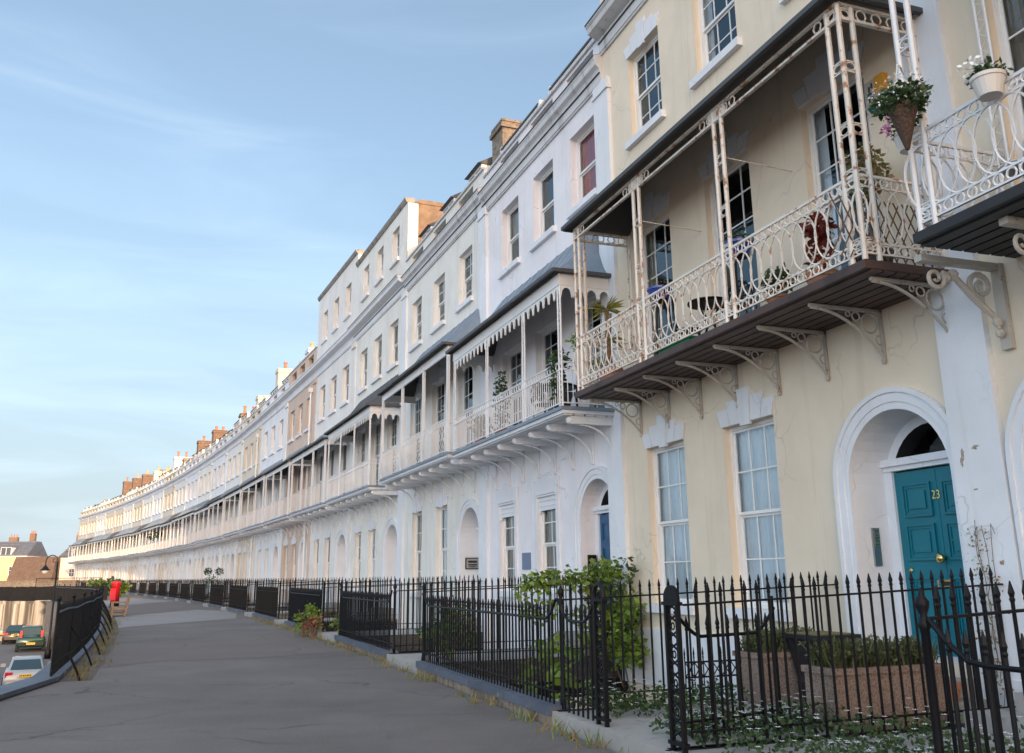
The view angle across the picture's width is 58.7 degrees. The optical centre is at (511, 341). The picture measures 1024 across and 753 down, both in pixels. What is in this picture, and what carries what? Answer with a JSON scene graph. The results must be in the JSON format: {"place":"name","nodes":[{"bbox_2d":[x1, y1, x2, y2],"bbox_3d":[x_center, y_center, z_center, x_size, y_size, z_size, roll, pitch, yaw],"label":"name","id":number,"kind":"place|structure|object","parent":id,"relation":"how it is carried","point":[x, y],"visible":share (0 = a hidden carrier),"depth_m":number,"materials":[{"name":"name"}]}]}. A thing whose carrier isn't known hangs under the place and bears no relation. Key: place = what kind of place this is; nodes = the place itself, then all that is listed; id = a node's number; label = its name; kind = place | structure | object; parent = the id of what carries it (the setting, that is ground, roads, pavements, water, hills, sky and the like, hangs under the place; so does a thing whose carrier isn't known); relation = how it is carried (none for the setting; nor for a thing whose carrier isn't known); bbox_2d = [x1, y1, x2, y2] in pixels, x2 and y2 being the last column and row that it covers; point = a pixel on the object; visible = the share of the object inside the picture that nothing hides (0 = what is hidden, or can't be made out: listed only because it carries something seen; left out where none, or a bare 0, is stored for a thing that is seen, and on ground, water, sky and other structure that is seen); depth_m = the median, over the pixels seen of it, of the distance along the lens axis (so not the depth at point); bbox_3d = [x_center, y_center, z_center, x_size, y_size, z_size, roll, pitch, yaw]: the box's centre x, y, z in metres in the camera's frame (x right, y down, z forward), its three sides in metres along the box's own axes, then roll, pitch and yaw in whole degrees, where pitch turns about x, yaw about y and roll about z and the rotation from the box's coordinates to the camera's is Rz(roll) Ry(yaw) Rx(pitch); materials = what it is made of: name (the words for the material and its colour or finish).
{"place":"outdoors","nodes":[
{"label":"outdoors","id":0,"kind":"place"},
{"bbox_2d":[0,641,51,685],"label":"road","id":1,"kind":"structure","parent":0,"point":[8,653],"depth_m":61.46,"materials":[{"name":"grey asphalt"}]},
{"bbox_2d":[0,600,50,640],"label":"garden wall","id":2,"kind":"structure","parent":1,"relation":"on","point":[23,612],"depth_m":74.61,"materials":[{"name":"white paint"}]},
{"bbox_2d":[1,655,50,685],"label":"parked car","id":3,"kind":"object","parent":1,"relation":"on","point":[18,668],"visible":0.43,"depth_m":40.29,"materials":[{"name":"silver metal"}]},
{"bbox_2d":[14,625,48,651],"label":"parked car","id":4,"kind":"object","parent":1,"relation":"on","point":[31,636],"visible":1,"depth_m":62.60,"materials":[{"name":"teal paint"}]},
{"bbox_2d":[0,0,599,555],"label":"sky","id":5,"kind":"structure","parent":0,"point":[183,183],"materials":[{"name":"blue"}]},
{"bbox_2d":[0,594,612,752],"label":"pavement","id":6,"kind":"structure","parent":0,"point":[341,702],"depth_m":11.67,"materials":[{"name":"grey asphalt"}]},
{"bbox_2d":[0,586,107,600],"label":"boundary fence","id":7,"kind":"object","parent":6,"relation":"on","point":[31,593],"visible":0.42,"depth_m":76.42,"materials":[{"name":"black metal"}]},
{"bbox_2d":[60,610,117,681],"bbox_3d":[-20.498,13.207,43.922,2.838,0.006,64.623,6,-16,-25],"label":"weed strip","id":8,"kind":"object","parent":6,"relation":"on","point":[93,671],"visible":0.34,"depth_m":19.62,"materials":[{"name":"plant"}]},
{"bbox_2d":[63,608,121,680],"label":"weeds","id":9,"kind":"object","parent":8,"relation":"on","point":[83,669],"visible":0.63,"depth_m":21.15,"materials":[{"name":"green plant"}]},
{"bbox_2d":[102,602,197,615],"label":"asphalt patch","id":10,"kind":"object","parent":6,"relation":"on","point":[151,608],"visible":0.62,"depth_m":53.65,"materials":[{"name":"grey asphalt"}]},
{"bbox_2d":[102,610,235,630],"bbox_3d":[-15.125,12.136,39.994,5.771,0.001,20.951,4,-15,-16],"label":"asphalt patch","id":11,"kind":"object","parent":6,"relation":"on","point":[167,617],"visible":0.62,"depth_m":39.80,"materials":[{"name":"grey asphalt"}]},
{"bbox_2d":[102,631,354,667],"bbox_3d":[-7.359,7.800,23.443,6.000,0.001,10.802,5,-15,-22],"label":"asphalt patch","id":12,"kind":"object","parent":6,"relation":"on","point":[268,645],"visible":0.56,"depth_m":21.77,"materials":[{"name":"grey asphalt"}]},
{"bbox_2d":[243,615,637,752],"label":"weeds","id":13,"kind":"object","parent":6,"relation":"on","point":[418,673],"visible":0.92,"depth_m":11.99,"materials":[{"name":"green plant"}]},
{"bbox_2d":[317,617,481,652],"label":"path","id":14,"kind":"structure","parent":0,"point":[327,634],"depth_m":24.06,"materials":[{"name":"grey concrete"}]},
{"bbox_2d":[322,575,454,630],"bbox_3d":[-3.579,7.671,26.759,3.972,1.501,0.084,5,-15,-21],"label":"iron railing","id":15,"kind":"object","parent":14,"relation":"on","point":[324,585],"visible":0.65,"depth_m":26.68,"materials":[{"name":"black metal"}]},
{"bbox_2d":[338,575,481,634],"bbox_3d":[-2.651,7.020,24.302,3.942,1.521,0.084,5,-15,-21],"label":"iron railing","id":16,"kind":"object","parent":14,"relation":"on","point":[370,586],"visible":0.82,"depth_m":24.21,"materials":[{"name":"black metal"}]},
{"bbox_2d":[387,630,628,697],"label":"path","id":17,"kind":"structure","parent":0,"point":[404,660],"depth_m":16.97,"materials":[{"name":"grey concrete"}]},
{"bbox_2d":[392,575,570,652],"bbox_3d":[-0.559,5.672,19.104,3.972,1.501,0.084,5,-15,-20],"label":"iron railing","id":18,"kind":"object","parent":17,"relation":"on","point":[394,614],"visible":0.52,"depth_m":18.78,"materials":[{"name":"black metal"}]},
{"bbox_2d":[421,573,618,661],"bbox_3d":[0.229,5.088,16.903,3.942,1.521,0.084,5,-15,-20],"label":"iron railing","id":19,"kind":"object","parent":17,"relation":"on","point":[423,613],"visible":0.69,"depth_m":16.69,"materials":[{"name":"black metal"}]},
{"bbox_2d":[513,554,649,694],"bbox_3d":[1.272,5.207,16.768,2.407,2.529,1.907,5,-15,-19],"label":"climbing plant","id":20,"kind":"object","parent":17,"relation":"on","point":[604,574],"visible":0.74,"depth_m":16.96,"materials":[{"name":"green plant"}]},
{"bbox_2d":[555,694,631,708],"bbox_3d":[1.443,6.910,13.413,3.900,2.350,6.270,5,-15,-19],"label":"basement area","id":21,"kind":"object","parent":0,"point":[602,697],"depth_m":16.78,"materials":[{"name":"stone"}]},
{"bbox_2d":[416,660,570,727],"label":"front wall","id":22,"kind":"structure","parent":21,"relation":"on","point":[508,699],"depth_m":12.18,"materials":[{"name":"blue paint"}]},
{"bbox_2d":[422,591,559,703],"bbox_3d":[-0.524,4.328,13.387,0.044,1.182,6.192,5,-15,-19],"label":"iron railing","id":23,"kind":"object","parent":22,"relation":"on","point":[438,616],"visible":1,"depth_m":12.77,"materials":[{"name":"black metal"}]},
{"bbox_2d":[561,0,1023,706],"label":"terraced house","id":24,"kind":"structure","parent":21,"relation":"on","point":[843,422],"depth_m":13.25,"materials":[{"name":"beige paint"}]},
{"bbox_2d":[586,296,626,379],"bbox_3d":[1.801,-0.011,17.382,0.815,1.921,1.044,-1,-14,3],"label":"potted palm","id":25,"kind":"object","parent":24,"relation":"on","point":[612,306],"visible":0.6,"depth_m":17.40,"materials":[{"name":"plant"}]},
{"bbox_2d":[625,33,665,150],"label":"window","id":26,"kind":"structure","parent":24,"relation":"in","point":[647,82],"depth_m":19.03,"materials":[{"name":"white paint"}]},
{"bbox_2d":[642,212,674,357],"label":"window","id":27,"kind":"structure","parent":24,"relation":"in","point":[656,238],"depth_m":18.19,"materials":[{"name":"white paint"}]},
{"bbox_2d":[646,441,694,614],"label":"window","id":28,"kind":"structure","parent":24,"relation":"in","point":[672,526],"depth_m":16.59,"materials":[{"name":"glass"}]},
{"bbox_2d":[689,0,742,89],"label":"window","id":29,"kind":"structure","parent":24,"relation":"in","point":[719,39],"depth_m":16.60,"materials":[{"name":"white paint"}]},
{"bbox_2d":[710,154,760,324],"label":"window","id":30,"kind":"structure","parent":24,"relation":"in","point":[740,199],"depth_m":16.01,"materials":[{"name":"white paint"}]},
{"bbox_2d":[726,417,792,621],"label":"window","id":31,"kind":"structure","parent":24,"relation":"in","point":[760,541],"depth_m":14.16,"materials":[{"name":"white glass"}]},
{"bbox_2d":[797,211,838,284],"bbox_3d":[4.014,-1.097,11.899,0.535,1.250,0.602,5,-15,-19],"label":"flower pot","id":32,"kind":"object","parent":24,"relation":"on","point":[821,232],"visible":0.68,"depth_m":11.87,"materials":[{"name":"ceramic"}]},
{"bbox_2d":[806,70,882,269],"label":"window","id":33,"kind":"structure","parent":24,"relation":"in","point":[820,117],"depth_m":13.37,"materials":[{"name":"white paint"}]},
{"bbox_2d":[840,142,894,261],"bbox_3d":[4.453,-1.590,11.282,0.629,1.888,0.700,5,-15,-19],"label":"flower pot","id":34,"kind":"object","parent":24,"relation":"on","point":[877,170],"visible":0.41,"depth_m":11.32,"materials":[{"name":"green plant"}]},
{"bbox_2d":[829,193,933,266],"bbox_3d":[4.516,-1.267,10.655,1.971,0.756,0.014,5,-15,-19],"label":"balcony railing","id":35,"kind":"object","parent":24,"relation":"attached to","point":[880,229],"visible":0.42,"depth_m":10.58,"materials":[{"name":"white metal"}]},
{"bbox_2d":[894,465,970,657],"bbox_3d":[5.247,2.656,11.068,0.167,2.240,1.400,5,-15,-19],"label":"door","id":36,"kind":"structure","parent":24,"relation":"in","point":[928,523],"depth_m":11.31,"materials":[{"name":"teal paint"}]},
{"bbox_2d":[952,520,1013,706],"bbox_3d":[5.023,2.941,9.626,0.126,2.076,0.697,5,-15,-19],"label":"climbing plant","id":37,"kind":"object","parent":24,"relation":"attached to","point":[991,617],"depth_m":9.65,"materials":[{"name":"green plant"}]},
{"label":"garden bed","id":38,"kind":"structure","parent":21,"relation":"on","visible":0},
{"bbox_2d":[517,632,590,707],"bbox_3d":[0.511,4.869,11.782,0.724,2.118,2.484,5,-15,-19],"label":"climbing plant","id":39,"kind":"object","parent":38,"relation":"on","point":[557,661],"visible":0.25,"depth_m":11.75,"materials":[{"name":"green plant"}]},
{"bbox_2d":[552,676,986,752],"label":"path","id":40,"kind":"structure","parent":0,"point":[633,732],"depth_m":9.21,"materials":[{"name":"grey concrete"}]},
{"bbox_2d":[556,598,595,720],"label":"iron railing","id":41,"kind":"object","parent":40,"relation":"on","point":[580,622],"visible":0.99,"depth_m":10.03,"materials":[{"name":"black metal"}]},
{"bbox_2d":[591,582,610,726],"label":"gate pier","id":42,"kind":"structure","parent":40,"relation":"on","point":[598,717],"depth_m":9.45,"materials":[{"name":"black metal"}]},
{"bbox_2d":[579,675,750,717],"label":"daisies","id":43,"kind":"object","parent":40,"relation":"on","point":[657,701],"visible":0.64,"depth_m":10.19,"materials":[{"name":"green plant"}]},
{"bbox_2d":[557,571,834,708],"bbox_3d":[2.408,3.620,11.242,3.972,1.501,0.084,5,-15,-19],"label":"iron railing","id":44,"kind":"object","parent":40,"relation":"on","point":[560,591],"visible":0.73,"depth_m":11.02,"materials":[{"name":"black metal"}]},
{"bbox_2d":[648,690,858,744],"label":"daisies","id":45,"kind":"object","parent":40,"relation":"on","point":[708,723],"visible":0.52,"depth_m":8.65,"materials":[{"name":"green plant"}]},
{"bbox_2d":[732,650,804,703],"bbox_3d":[3.289,4.058,11.072,1.040,0.570,0.520,5,-15,-19],"label":"planter trough","id":46,"kind":"object","parent":40,"relation":"on","point":[793,682],"visible":0.34,"depth_m":10.80,"materials":[{"name":"stone"}]},
{"bbox_2d":[739,625,823,652],"bbox_3d":[3.302,3.661,11.202,1.164,0.323,0.759,5,-15,-19],"label":"lavender","id":47,"kind":"object","parent":46,"relation":"in","point":[753,644],"visible":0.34,"depth_m":10.96,"materials":[{"name":"green plant"}]},
{"bbox_2d":[781,631,861,703],"bbox_3d":[3.648,3.826,10.650,0.640,0.800,0.640,5,-15,-19],"label":"flower tub","id":48,"kind":"object","parent":40,"relation":"on","point":[802,651],"visible":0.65,"depth_m":10.64,"materials":[{"name":"black plastic"}]},
{"bbox_2d":[801,662,947,732],"bbox_3d":[3.672,3.565,9.190,1.360,0.580,0.520,5,-15,-19],"label":"planter trough","id":49,"kind":"object","parent":40,"relation":"on","point":[840,687],"visible":0.57,"depth_m":8.96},
{"bbox_2d":[798,634,939,668],"bbox_3d":[3.650,3.154,9.286,1.515,0.324,0.764,5,-15,-19],"label":"lavender","id":50,"kind":"object","parent":49,"relation":"in","point":[849,658],"visible":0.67,"depth_m":9.12,"materials":[{"name":"green plant"}]},
{"bbox_2d":[664,692,1023,752],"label":"path","id":51,"kind":"structure","parent":0,"point":[1005,713],"depth_m":8.23,"materials":[{"name":"grey concrete"}]},
{"bbox_2d":[661,585,689,752],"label":"gate pier","id":52,"kind":"structure","parent":51,"relation":"on","point":[671,598],"depth_m":8.05,"materials":[{"name":"black metal"}]},
{"bbox_2d":[673,596,782,738],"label":"iron gate","id":53,"kind":"structure","parent":52,"relation":"attached to","point":[718,635],"depth_m":8.56,"materials":[{"name":"black metal"}]},
{"bbox_2d":[682,567,1015,748],"bbox_3d":[3.343,2.961,8.752,3.801,1.520,0.042,5,-15,-19],"label":"iron railing","id":54,"kind":"object","parent":51,"relation":"on","point":[826,596],"visible":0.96,"depth_m":8.63,"materials":[{"name":"black metal"}]},
{"bbox_2d":[702,705,1023,752],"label":"daisies","id":55,"kind":"object","parent":51,"relation":"on","point":[895,739],"visible":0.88,"depth_m":7.64,"materials":[{"name":"green plant"}]},
{"bbox_2d":[914,580,1023,752],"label":"iron railing","id":56,"kind":"object","parent":51,"relation":"on","point":[921,601],"visible":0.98,"depth_m":5.42,"materials":[{"name":"black metal"}]},
{"bbox_2d":[926,617,1023,752],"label":"iron railing","id":57,"kind":"object","parent":51,"relation":"on","point":[1005,667],"visible":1,"depth_m":4.96,"materials":[{"name":"black metal"}]},
{"label":"ground","id":58,"kind":"structure","parent":0,"visible":0},
{"bbox_2d":[0,531,47,580],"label":"town house","id":59,"kind":"structure","parent":58,"relation":"on","point":[12,549],"depth_m":197.98,"materials":[{"name":"stone"}]},
{"bbox_2d":[6,556,60,580],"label":"town house","id":60,"kind":"structure","parent":58,"relation":"on","point":[25,568],"depth_m":193.49,"materials":[{"name":"brown tile"}]},
{"bbox_2d":[0,601,103,699],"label":"retaining wall","id":61,"kind":"structure","parent":58,"relation":"on","point":[41,677],"depth_m":15.78,"materials":[{"name":"stone"}]},
{"bbox_2d":[49,584,112,680],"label":"iron railing","id":62,"kind":"object","parent":61,"relation":"on","point":[78,621],"visible":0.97,"depth_m":19.75,"materials":[{"name":"black metal"}]},
{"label":"front garden ground","id":63,"kind":"structure","parent":0,"visible":0},
{"bbox_2d":[67,504,95,583],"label":"terraced house","id":64,"kind":"structure","parent":63,"relation":"on","point":[82,537],"depth_m":170.83,"materials":[{"name":"paint"}]},
{"bbox_2d":[75,499,105,583],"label":"terraced house","id":65,"kind":"structure","parent":63,"relation":"on","point":[91,533],"depth_m":164.33,"materials":[{"name":"paint"}]},
{"bbox_2d":[85,499,109,580],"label":"terraced house","id":66,"kind":"structure","parent":63,"relation":"on","point":[100,530],"depth_m":157.97,"materials":[{"name":"beige paint"}]},
{"bbox_2d":[92,477,131,580],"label":"terraced house","id":67,"kind":"structure","parent":63,"relation":"on","point":[109,510],"depth_m":151.41,"materials":[{"name":"paint"}]},
{"bbox_2d":[101,473,141,580],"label":"terraced house","id":68,"kind":"structure","parent":63,"relation":"on","point":[118,507],"depth_m":144.89,"materials":[{"name":"paint"}]},
{"bbox_2d":[110,469,165,581],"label":"terraced house","id":69,"kind":"structure","parent":63,"relation":"on","point":[128,504],"depth_m":138.24,"materials":[{"name":"beige paint"}]},
{"bbox_2d":[119,466,167,585],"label":"terraced house","id":70,"kind":"structure","parent":63,"relation":"on","point":[137,500],"depth_m":131.59,"materials":[{"name":"paint"}]},
{"bbox_2d":[128,466,169,589],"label":"terraced house","id":71,"kind":"structure","parent":63,"relation":"on","point":[148,496],"depth_m":125.11,"materials":[{"name":"white paint"}]},
{"bbox_2d":[137,451,191,589],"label":"terraced house","id":72,"kind":"structure","parent":63,"relation":"on","point":[157,491],"depth_m":118.09,"materials":[{"name":"white paint"}]},
{"bbox_2d":[147,457,192,590],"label":"terraced house","id":73,"kind":"structure","parent":63,"relation":"on","point":[168,485],"depth_m":111.40,"materials":[{"name":"paint"}]},
{"bbox_2d":[158,436,211,590],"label":"terraced house","id":74,"kind":"structure","parent":63,"relation":"on","point":[180,480],"depth_m":104.52,"materials":[{"name":"white paint"}]},
{"bbox_2d":[168,426,227,591],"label":"terraced house","id":75,"kind":"structure","parent":63,"relation":"on","point":[191,472],"depth_m":97.76,"materials":[{"name":"white paint"}]},
{"bbox_2d":[179,439,218,592],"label":"terraced house","id":76,"kind":"structure","parent":63,"relation":"on","point":[204,465],"depth_m":90.90,"materials":[{"name":"beige paint"}]},
{"bbox_2d":[192,406,254,592],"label":"terraced house","id":77,"kind":"structure","parent":63,"relation":"on","point":[218,456],"depth_m":83.89,"materials":[{"name":"white paint"}]},
{"bbox_2d":[206,395,269,592],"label":"terraced house","id":78,"kind":"structure","parent":63,"relation":"on","point":[233,445],"depth_m":76.72,"materials":[{"name":"white paint"}]},
{"bbox_2d":[222,361,300,601],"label":"terraced house","id":79,"kind":"structure","parent":63,"relation":"on","point":[250,432],"depth_m":69.43,"materials":[{"name":"paint"}]},
{"bbox_2d":[239,342,314,603],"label":"terraced house","id":80,"kind":"structure","parent":63,"relation":"on","point":[272,416],"depth_m":61.64,"materials":[{"name":"white paint"}]},
{"bbox_2d":[263,346,316,601],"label":"terraced house","id":81,"kind":"structure","parent":63,"relation":"on","point":[299,393],"depth_m":53.91,"materials":[{"name":"paint"}]},
{"bbox_2d":[288,249,363,605],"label":"terraced house","id":82,"kind":"structure","parent":63,"relation":"on","point":[333,367],"depth_m":46.63,"materials":[{"name":"white paint"}]},
{"bbox_2d":[888,0,1023,579],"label":"terraced house","id":83,"kind":"structure","parent":63,"relation":"on","point":[987,226],"depth_m":9.69,"materials":[{"name":"beige paint"}]},
{"bbox_2d":[866,64,933,149],"bbox_3d":[3.993,-2.442,9.350,0.716,1.029,0.642,13,-20,-43],"label":"hanging basket","id":84,"kind":"object","parent":83,"relation":"hanging from","point":[902,106],"visible":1,"depth_m":9.22,"materials":[{"name":"wicker"}]},
{"bbox_2d":[956,53,1013,101],"bbox_3d":[4.423,-2.490,8.531,0.392,0.466,0.476,4,-15,-18],"label":"flower pot","id":85,"kind":"object","parent":83,"relation":"on","point":[986,82],"visible":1,"depth_m":8.41,"materials":[{"name":"white plastic"}]},
{"bbox_2d":[992,0,1023,179],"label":"window","id":86,"kind":"structure","parent":83,"relation":"in","point":[1008,14],"depth_m":10.27,"materials":[{"name":"white paint"}]},
{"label":"basement area","id":87,"kind":"structure","parent":0,"visible":0},
{"bbox_2d":[334,635,397,662],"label":"front wall","id":88,"kind":"structure","parent":87,"relation":"on","point":[373,651],"depth_m":19.97,"materials":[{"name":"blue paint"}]},
{"bbox_2d":[339,588,392,650],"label":"iron railing","id":89,"kind":"object","parent":88,"relation":"on","point":[352,617],"visible":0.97,"depth_m":20.67,"materials":[{"name":"black metal"}]},
{"bbox_2d":[445,37,631,681],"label":"terraced house","id":90,"kind":"structure","parent":87,"relation":"on","point":[558,500],"depth_m":21.90,"materials":[{"name":"white paint"}]},
{"bbox_2d":[496,482,518,597],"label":"window","id":91,"kind":"structure","parent":90,"relation":"in","point":[508,494],"depth_m":24.03,"materials":[{"name":"white paint"}]},
{"bbox_2d":[497,203,520,279],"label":"window","id":92,"kind":"structure","parent":90,"relation":"in","point":[514,259],"depth_m":26.09,"materials":[{"name":"white paint"}]},
{"bbox_2d":[509,347,521,427],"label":"window","id":93,"kind":"structure","parent":90,"relation":"in","point":[515,357],"depth_m":25.23,"materials":[{"name":"grey glass"}]},
{"bbox_2d":[528,166,556,251],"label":"window","id":94,"kind":"structure","parent":90,"relation":"in","point":[546,194],"depth_m":24.02,"materials":[{"name":"white paint"}]},
{"bbox_2d":[542,324,557,412],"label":"window","id":95,"kind":"structure","parent":90,"relation":"in","point":[549,337],"depth_m":23.03,"materials":[{"name":"glass"}]},
{"bbox_2d":[533,471,602,599],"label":"window","id":96,"kind":"structure","parent":90,"relation":"in","point":[548,508],"depth_m":21.61,"materials":[{"name":"white paint"}]},
{"bbox_2d":[565,123,596,219],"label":"window","id":97,"kind":"structure","parent":90,"relation":"in","point":[586,166],"depth_m":21.56,"materials":[{"name":"white paint"}]},
{"bbox_2d":[583,296,604,407],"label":"window","id":98,"kind":"structure","parent":90,"relation":"in","point":[594,322],"depth_m":20.77,"materials":[{"name":"white paint"}]},
{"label":"basement area","id":99,"kind":"structure","parent":0,"visible":0},
{"bbox_2d":[284,620,325,634],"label":"front wall","id":100,"kind":"structure","parent":99,"relation":"on","point":[290,624],"depth_m":29.87,"materials":[{"name":"blue paint"}]},
{"bbox_2d":[288,587,322,628],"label":"iron railing","id":101,"kind":"object","parent":100,"relation":"on","point":[300,598],"visible":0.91,"depth_m":29.20,"materials":[{"name":"black metal"}]},
{"bbox_2d":[376,118,522,649],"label":"terraced house","id":102,"kind":"structure","parent":99,"relation":"on","point":[444,277],"depth_m":29.79,"materials":[{"name":"beige paint"}]},
{"bbox_2d":[434,506,447,596],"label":"window","id":103,"kind":"structure","parent":102,"relation":"in","point":[443,511],"depth_m":29.71,"materials":[{"name":"white paint"}]},
{"bbox_2d":[462,365,472,447],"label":"window","id":104,"kind":"structure","parent":102,"relation":"in","point":[467,376],"depth_m":28.97,"materials":[{"name":"white paint"}]},
{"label":"basement area","id":105,"kind":"structure","parent":0,"visible":0},
{"bbox_2d":[252,612,280,623],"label":"front wall","id":106,"kind":"structure","parent":105,"relation":"on","point":[261,616],"depth_m":36.16,"materials":[{"name":"blue paint"}]},
{"bbox_2d":[255,584,278,617],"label":"iron railing","id":107,"kind":"object","parent":106,"relation":"on","point":[266,600],"visible":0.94,"depth_m":36.46,"materials":[{"name":"black metal"}]},
{"bbox_2d":[324,197,444,628],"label":"terraced house","id":108,"kind":"structure","parent":105,"relation":"on","point":[377,328],"depth_m":38.18,"materials":[{"name":"beige paint"}]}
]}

